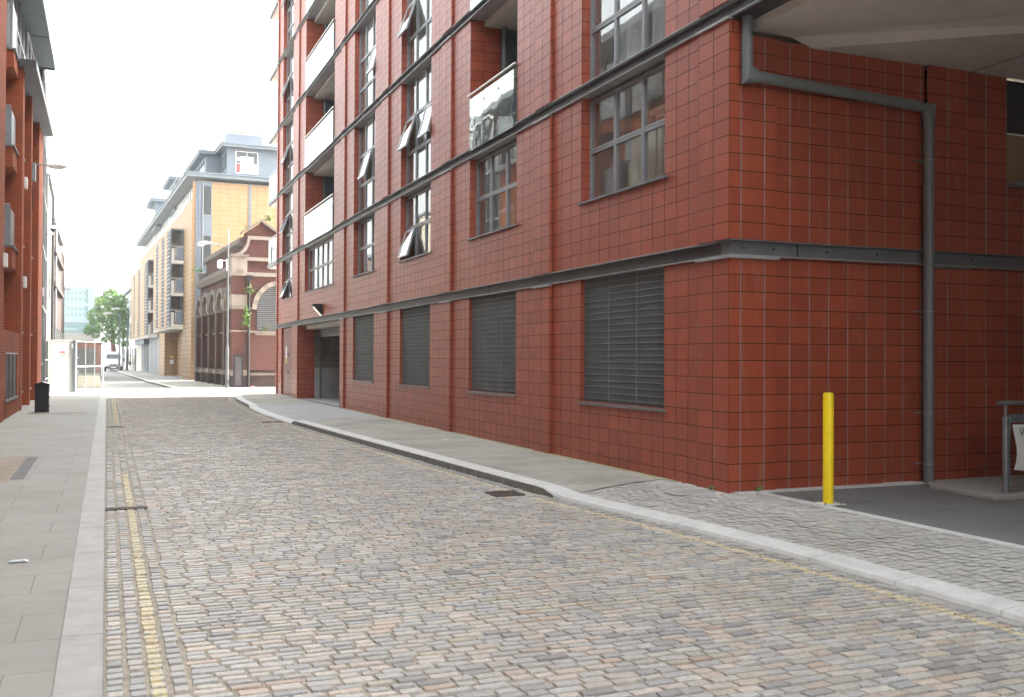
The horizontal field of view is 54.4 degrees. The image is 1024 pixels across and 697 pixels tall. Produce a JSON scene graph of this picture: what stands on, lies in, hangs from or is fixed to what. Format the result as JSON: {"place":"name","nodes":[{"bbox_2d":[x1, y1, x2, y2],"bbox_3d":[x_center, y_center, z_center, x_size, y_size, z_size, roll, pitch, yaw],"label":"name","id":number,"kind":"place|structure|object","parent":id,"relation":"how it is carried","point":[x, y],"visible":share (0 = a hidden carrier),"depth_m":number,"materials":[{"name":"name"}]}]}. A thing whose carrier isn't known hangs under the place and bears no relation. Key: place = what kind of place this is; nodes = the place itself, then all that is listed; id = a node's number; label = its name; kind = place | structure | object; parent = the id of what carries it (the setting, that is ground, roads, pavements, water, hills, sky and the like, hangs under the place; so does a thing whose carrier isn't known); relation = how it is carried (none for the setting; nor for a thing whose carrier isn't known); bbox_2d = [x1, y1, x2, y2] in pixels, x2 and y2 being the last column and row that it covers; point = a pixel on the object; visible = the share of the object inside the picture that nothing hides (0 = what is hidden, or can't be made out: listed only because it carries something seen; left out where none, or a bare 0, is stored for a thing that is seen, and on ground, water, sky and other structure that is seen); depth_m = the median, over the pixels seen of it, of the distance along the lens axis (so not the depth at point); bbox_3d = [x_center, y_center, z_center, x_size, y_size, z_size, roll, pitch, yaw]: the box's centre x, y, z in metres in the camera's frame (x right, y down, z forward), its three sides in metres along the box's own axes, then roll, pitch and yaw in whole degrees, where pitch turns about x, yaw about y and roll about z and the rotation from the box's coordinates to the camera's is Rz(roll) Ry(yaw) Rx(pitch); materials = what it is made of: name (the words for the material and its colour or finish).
{"place":"outdoors","nodes":[
{"label":"outdoors","id":0,"kind":"place"},
{"bbox_2d":[0,395,99,696],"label":"pavement","id":1,"kind":"structure","parent":0,"point":[41,503],"depth_m":8.73,"materials":[{"name":"tile"}]},
{"bbox_2d":[8,559,28,562],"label":"litter","id":2,"kind":"object","parent":1,"relation":"on","point":[18,560],"visible":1,"depth_m":7.46,"materials":[{"name":"white paper"}]},
{"bbox_2d":[0,0,55,422],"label":"brick apartment block","id":3,"kind":"structure","parent":1,"relation":"on","point":[26,51],"depth_m":28.28,"materials":[{"name":"red brick"}]},
{"bbox_2d":[3,253,7,266],"bbox_3d":[-11.840,-2.065,23.269,0.090,0.320,0.300,1,-1,-22],"label":"wall light","id":4,"kind":"object","parent":3,"relation":"attached to","point":[5,259],"visible":1,"depth_m":23.14,"materials":[{"name":"white paint"}]},
{"bbox_2d":[23,276,26,287],"bbox_3d":[-14.104,-1.920,28.824,0.090,0.320,0.300,1,-1,-22],"label":"wall light","id":5,"kind":"object","parent":3,"relation":"attached to","point":[24,281],"visible":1,"depth_m":28.70,"materials":[{"name":"white paint"}]},
{"bbox_2d":[24,177,27,188],"bbox_3d":[-14.109,-4.800,28.899,0.090,0.320,0.300,1,-1,-22],"label":"wall light","id":6,"kind":"object","parent":3,"relation":"attached to","point":[25,182],"visible":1,"depth_m":28.77,"materials":[{"name":"white paint"}]},
{"bbox_2d":[32,162,67,181],"bbox_3d":[-14.889,-5.662,32.098,1.043,0.600,0.400,1,-1,-22],"label":"street lamp","id":7,"kind":"object","parent":3,"relation":"attached to","point":[55,166],"visible":1,"depth_m":32.00,"materials":[{"name":"metal"}]},
{"bbox_2d":[34,381,49,412],"bbox_3d":[-13.008,1.335,27.571,0.390,0.844,0.540,1,-1,-22],"label":"litter bin","id":8,"kind":"object","parent":1,"relation":"on","point":[42,396],"visible":1,"depth_m":27.34,"materials":[{"name":"black metal"}]},
{"bbox_2d":[0,412,85,481],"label":"pavement patches","id":9,"kind":"object","parent":1,"relation":"on","point":[9,466],"visible":1,"depth_m":13.91,"materials":[{"name":"grey concrete"}]},
{"bbox_2d":[42,339,48,382],"bbox_3d":[-18.454,0.744,39.378,0.120,2.220,2.730,1,-1,-22],"label":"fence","id":10,"kind":"object","parent":1,"relation":"on","point":[45,356],"visible":0.64,"depth_m":38.23,"materials":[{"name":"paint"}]},
{"bbox_2d":[83,369,165,388],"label":"road beyond","id":11,"kind":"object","parent":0,"point":[113,379],"visible":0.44,"depth_m":63.00,"materials":[{"name":"grey asphalt"}]},
{"bbox_2d":[77,376,100,388],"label":"concrete block","id":12,"kind":"object","parent":11,"relation":"on","point":[80,385],"depth_m":48.16,"materials":[{"name":"beige concrete"}]},
{"bbox_2d":[77,341,102,378],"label":"shuttered garage","id":13,"kind":"structure","parent":11,"relation":"on","point":[89,353],"depth_m":68.32,"materials":[{"name":"metal"}]},
{"bbox_2d":[83,288,129,369],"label":"street tree","id":14,"kind":"object","parent":11,"relation":"on","point":[106,301],"visible":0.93,"depth_m":118.29,"materials":[{"name":"green plant"}]},
{"bbox_2d":[103,352,123,370],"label":"white van","id":15,"kind":"object","parent":11,"relation":"on","point":[110,359],"visible":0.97,"depth_m":109.25,"materials":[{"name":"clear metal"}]},
{"bbox_2d":[122,288,140,370],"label":"white terraced house","id":16,"kind":"structure","parent":0,"point":[134,350],"depth_m":116.94,"materials":[{"name":"paint"}]},
{"bbox_2d":[45,0,277,340],"label":"sky","id":17,"kind":"structure","parent":0,"point":[135,86],"materials":[{"name":"white"}]},
{"bbox_2d":[49,387,274,397],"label":"crossing","id":18,"kind":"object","parent":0,"point":[163,392],"visible":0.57,"depth_m":43.46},
{"bbox_2d":[39,69,47,381],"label":"glazed office building","id":19,"kind":"structure","parent":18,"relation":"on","point":[44,245],"depth_m":40.40,"materials":[{"name":"glass"}]},
{"bbox_2d":[48,225,58,234],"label":"security camera","id":20,"kind":"object","parent":19,"relation":"attached to","point":[52,228],"visible":1,"depth_m":43.12,"materials":[{"name":"white paint"}]},
{"bbox_2d":[47,174,54,382],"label":"cream rendered building","id":21,"kind":"structure","parent":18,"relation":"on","point":[50,277],"depth_m":48.39,"materials":[{"name":"paint"}]},
{"bbox_2d":[49,340,73,392],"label":"site hoarding","id":22,"kind":"object","parent":18,"relation":"on","point":[61,367],"visible":0.98,"depth_m":42.75,"materials":[{"name":"paint"}]},
{"bbox_2d":[73,340,103,391],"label":"gate","id":23,"kind":"structure","parent":18,"relation":"on","point":[85,380],"depth_m":44.11,"materials":[{"name":"metal"}]},
{"bbox_2d":[197,230,228,387],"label":"street lamp","id":24,"kind":"object","parent":18,"relation":"on","point":[201,243],"visible":1,"depth_m":50.01,"materials":[{"name":"metal"}]},
{"bbox_2d":[217,259,226,270],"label":"security camera","id":25,"kind":"object","parent":24,"relation":"attached to","point":[219,263],"visible":1,"depth_m":49.81,"materials":[{"name":"white paint"}]},
{"bbox_2d":[233,354,242,387],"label":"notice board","id":26,"kind":"object","parent":18,"relation":"on","point":[237,370],"visible":1,"depth_m":50.56,"materials":[{"name":"metal"}]},
{"bbox_2d":[113,369,261,387],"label":"sidewalk","id":27,"kind":"structure","parent":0,"point":[168,381],"depth_m":62.45,"materials":[{"name":"grey concrete"}]},
{"bbox_2d":[102,312,119,370],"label":"street lamp","id":28,"kind":"object","parent":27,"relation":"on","point":[105,313],"visible":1,"depth_m":107.35,"materials":[{"name":"metal"}]},
{"bbox_2d":[111,307,127,369],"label":"street lamp","id":29,"kind":"object","parent":27,"relation":"on","point":[127,337],"visible":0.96,"depth_m":111.39,"materials":[{"name":"metal"}]},
{"bbox_2d":[193,219,277,386],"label":"victorian hall","id":30,"kind":"structure","parent":27,"relation":"on","point":[254,343],"depth_m":51.69,"materials":[{"name":"red brick"}]},
{"bbox_2d":[242,305,251,326],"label":"creeper","id":31,"kind":"object","parent":30,"relation":"attached to","point":[245,321],"visible":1,"depth_m":51.00,"materials":[{"name":"green plant"}]},
{"bbox_2d":[244,284,256,294],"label":"weed","id":32,"kind":"object","parent":30,"relation":"attached to","point":[249,291],"visible":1,"depth_m":51.08,"materials":[{"name":"green plant"}]},
{"bbox_2d":[252,281,277,330],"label":"arched window","id":33,"kind":"structure","parent":30,"relation":"in","point":[264,301],"depth_m":51.60,"materials":[{"name":"metal"}]},
{"bbox_2d":[263,213,272,220],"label":"weed","id":34,"kind":"object","parent":30,"relation":"on","point":[267,219],"visible":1,"depth_m":51.79,"materials":[{"name":"green plant"}]},
{"bbox_2d":[131,133,276,379],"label":"buff apartment building","id":35,"kind":"structure","parent":0,"point":[218,192],"depth_m":69.07,"materials":[{"name":"brick"}]},
{"bbox_2d":[203,186,211,215],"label":"window","id":36,"kind":"structure","parent":35,"relation":"in","point":[207,210],"depth_m":66.23,"materials":[{"name":"grey glass"}]},
{"bbox_2d":[203,236,211,265],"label":"window","id":37,"kind":"structure","parent":35,"relation":"in","point":[206,248],"depth_m":66.18,"materials":[{"name":"grey glass"}]},
{"bbox_2d":[229,130,259,134],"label":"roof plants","id":38,"kind":"object","parent":35,"relation":"on","point":[242,132],"visible":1,"depth_m":67.55,"materials":[{"name":"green plant"}]},
{"bbox_2d":[235,151,257,174],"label":"roof storey window","id":39,"kind":"structure","parent":35,"relation":"in","point":[245,162],"depth_m":67.38,"materials":[{"name":"glass"}]},
{"bbox_2d":[242,394,657,492],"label":"pavement","id":40,"kind":"structure","parent":0,"point":[553,469],"depth_m":17.42,"materials":[{"name":"grey concrete"}]},
{"bbox_2d":[341,408,675,480],"bbox_3d":[-1.644,1.746,21.534,0.171,0.002,19.350,1,-1,-22],"label":"moss line","id":41,"kind":"object","parent":40,"relation":"on","point":[643,474],"visible":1,"depth_m":16.32,"materials":[{"name":"green plant"}]},
{"bbox_2d":[103,396,1023,696],"bbox_3d":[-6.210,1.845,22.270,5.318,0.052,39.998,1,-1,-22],"label":"road","id":42,"kind":"structure","parent":0,"point":[565,546],"depth_m":6.88,"materials":[{"name":"stone"}]},
{"bbox_2d":[106,506,146,510],"bbox_3d":[-4.163,1.733,10.751,0.420,0.026,0.120,1,-1,-22],"label":"drain grate","id":43,"kind":"object","parent":42,"relation":"on","point":[126,508],"visible":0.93,"depth_m":10.73,"materials":[{"name":"metal"}]},
{"bbox_2d":[262,421,283,422],"bbox_3d":[-6.055,1.864,25.162,0.500,0.026,0.350,1,-1,-22],"label":"drain grate","id":44,"kind":"object","parent":42,"relation":"on","point":[272,422],"visible":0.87,"depth_m":25.09,"materials":[{"name":"metal"}]},
{"bbox_2d":[485,490,524,496],"bbox_3d":[-0.085,1.767,12.099,0.380,0.026,0.380,1,-1,-22],"label":"drain grate","id":45,"kind":"object","parent":42,"relation":"on","point":[506,493],"visible":0.86,"depth_m":12.06,"materials":[{"name":"metal"}]},
{"bbox_2d":[235,394,1023,622],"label":"kerb","id":46,"kind":"structure","parent":42,"relation":"on","point":[1000,607],"depth_m":9.27,"materials":[{"name":"stone"}]},
{"bbox_2d":[560,479,1023,602],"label":"forecourt","id":47,"kind":"structure","parent":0,"point":[912,535],"depth_m":8.95,"materials":[{"name":"stone"}]},
{"bbox_2d":[662,489,721,494],"bbox_3d":[2.091,1.669,11.583,0.600,0.009,0.340,1,-1,-22],"label":"inspection cover","id":48,"kind":"object","parent":47,"relation":"on","point":[691,492],"visible":1,"depth_m":11.53,"materials":[{"name":"metal"}]},
{"bbox_2d":[755,492,1023,549],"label":"edging strip","id":49,"kind":"object","parent":47,"relation":"on","point":[950,533],"visible":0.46,"depth_m":9.44,"materials":[{"name":"stone"}]},
{"bbox_2d":[771,484,1023,545],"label":"driveway","id":50,"kind":"structure","parent":0,"point":[927,505],"depth_m":10.46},
{"bbox_2d":[810,392,845,505],"bbox_3d":[3.374,1.066,10.620,0.280,1.190,0.240,1,-1,-22],"label":"bollard","id":51,"kind":"object","parent":50,"relation":"on","point":[828,449],"visible":1,"depth_m":10.57,"materials":[{"name":"yellow metal"}]},
{"bbox_2d":[733,481,927,493],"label":"wall foot haunching","id":52,"kind":"structure","parent":50,"relation":"on","point":[846,486],"depth_m":12.02,"materials":[{"name":"stone"}]},
{"bbox_2d":[928,475,1023,499],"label":"ramp plinth","id":53,"kind":"structure","parent":50,"relation":"on","point":[990,488],"depth_m":12.00,"materials":[{"name":"concrete"}]},
{"bbox_2d":[996,401,1023,492],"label":"railing","id":54,"kind":"object","parent":53,"relation":"on","point":[1006,442],"visible":1,"depth_m":11.48,"materials":[{"name":"metal"}]},
{"bbox_2d":[1013,424,1023,470],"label":"banner","id":55,"kind":"object","parent":54,"relation":"attached to","point":[1018,430],"visible":1,"depth_m":11.51,"materials":[{"name":"white paint"}]},
{"label":"ground","id":56,"kind":"structure","parent":0,"visible":0},
{"bbox_2d":[50,217,64,339],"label":"red brick building","id":57,"kind":"structure","parent":56,"relation":"on","point":[59,286],"depth_m":57.69,"materials":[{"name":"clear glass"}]},
{"bbox_2d":[52,395,105,696],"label":"kerb","id":58,"kind":"structure","parent":56,"relation":"on","point":[80,669],"depth_m":6.33,"materials":[{"name":"grey stone"}]},
{"bbox_2d":[64,286,95,340],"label":"glass office building","id":59,"kind":"structure","parent":56,"relation":"on","point":[79,301],"depth_m":183.39,"materials":[{"name":"teal glass"}]},
{"bbox_2d":[97,281,118,364],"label":"white apartment block","id":60,"kind":"structure","parent":56,"relation":"on","point":[103,286],"depth_m":196.34,"materials":[{"name":"paint"}]},
{"bbox_2d":[267,0,1023,493],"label":"apartment building","id":61,"kind":"structure","parent":56,"relation":"on","point":[719,244],"depth_m":13.24,"materials":[{"name":"brick"}]},
{"bbox_2d":[279,328,291,396],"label":"service door","id":62,"kind":"structure","parent":61,"relation":"in","point":[287,333],"depth_m":40.15,"materials":[{"name":"metal"}]},
{"bbox_2d":[279,259,292,300],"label":"window","id":63,"kind":"structure","parent":61,"relation":"in","point":[284,289],"depth_m":40.53,"materials":[{"name":"metal"}]},
{"bbox_2d":[279,188,292,253],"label":"window","id":64,"kind":"structure","parent":61,"relation":"in","point":[288,195],"depth_m":40.49,"materials":[{"name":"metal"}]},
{"bbox_2d":[279,118,292,184],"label":"window","id":65,"kind":"structure","parent":61,"relation":"in","point":[289,128],"depth_m":40.54,"materials":[{"name":"glass"}]},
{"bbox_2d":[280,47,293,113],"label":"window","id":66,"kind":"structure","parent":61,"relation":"in","point":[290,59],"depth_m":40.52,"materials":[{"name":"metal"}]},
{"bbox_2d":[280,0,293,44],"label":"window","id":67,"kind":"structure","parent":61,"relation":"in","point":[290,11],"depth_m":40.64,"materials":[{"name":"metal"}]},
{"bbox_2d":[303,237,333,292],"bbox_3d":[-6.334,-2.829,34.237,0.750,1.595,5.150,1,-1,-22],"label":"window","id":68,"kind":"structure","parent":61,"relation":"in","point":[327,266],"depth_m":34.18,"materials":[{"name":"metal"}]},
{"bbox_2d":[351,215,374,277],"bbox_3d":[-3.814,-2.877,28.251,0.900,1.595,2.600,1,-1,-22],"label":"window","id":69,"kind":"structure","parent":61,"relation":"in","point":[365,222],"depth_m":28.54,"materials":[{"name":"metal"}]},
{"bbox_2d":[360,0,368,15],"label":"window","id":70,"kind":"structure","parent":61,"relation":"in","point":[361,1],"depth_m":29.34,"materials":[{"name":"metal"}]},
{"bbox_2d":[357,114,374,212],"bbox_3d":[-4.133,-5.212,28.167,0.323,2.606,2.450,1,-1,-22],"label":"window","id":71,"kind":"structure","parent":61,"relation":"in","point":[363,166],"depth_m":28.45,"materials":[{"name":"metal"}]},
{"bbox_2d":[359,12,375,114],"bbox_3d":[-4.107,-8.022,28.200,0.297,2.626,2.450,1,-1,-22],"label":"window","id":72,"kind":"structure","parent":61,"relation":"in","point":[370,64],"depth_m":28.58,"materials":[{"name":"metal"}]},
{"bbox_2d":[397,63,430,184],"bbox_3d":[-2.234,-5.250,23.488,0.336,2.606,2.450,1,-1,-22],"label":"window","id":73,"kind":"structure","parent":61,"relation":"in","point":[424,129],"depth_m":23.87,"materials":[{"name":"metal"}]},
{"bbox_2d":[397,0,431,68],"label":"window","id":74,"kind":"structure","parent":61,"relation":"in","point":[406,23],"depth_m":23.92,"materials":[{"name":"metal"}]},
{"bbox_2d":[398,186,431,262],"bbox_3d":[-2.219,-2.918,23.448,0.300,1.595,2.600,1,-1,-22],"label":"window","id":75,"kind":"structure","parent":61,"relation":"in","point":[409,233],"depth_m":23.86,"materials":[{"name":"metal"}]},
{"bbox_2d":[466,141,518,240],"bbox_3d":[0.023,-2.952,18.898,0.950,1.595,2.600,1,-1,-22],"label":"window","id":76,"kind":"structure","parent":61,"relation":"in","point":[507,215],"depth_m":19.17,"materials":[{"name":"metal"}]},
{"bbox_2d":[505,68,514,90],"bbox_3d":[0.106,-4.900,18.019,0.399,0.556,0.660,1,-1,-22],"label":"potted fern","id":77,"kind":"object","parent":61,"relation":"on","point":[512,79],"visible":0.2,"depth_m":18.02,"materials":[{"name":"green plant"}]},
{"bbox_2d":[577,63,668,205],"bbox_3d":[1.928,-2.990,14.221,0.950,1.595,2.600,1,-1,-22],"label":"window","id":78,"kind":"structure","parent":61,"relation":"in","point":[652,159],"depth_m":14.20,"materials":[{"name":"metal"}]},
{"bbox_2d":[590,0,664,79],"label":"window","id":79,"kind":"structure","parent":61,"relation":"in","point":[630,18],"depth_m":14.43,"materials":[{"name":"glass"}]},
{"bbox_2d":[1007,80,1023,188],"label":"recessed window","id":80,"kind":"structure","parent":61,"relation":"in","point":[1015,90],"depth_m":13.51,"materials":[{"name":"glass"}]}
]}

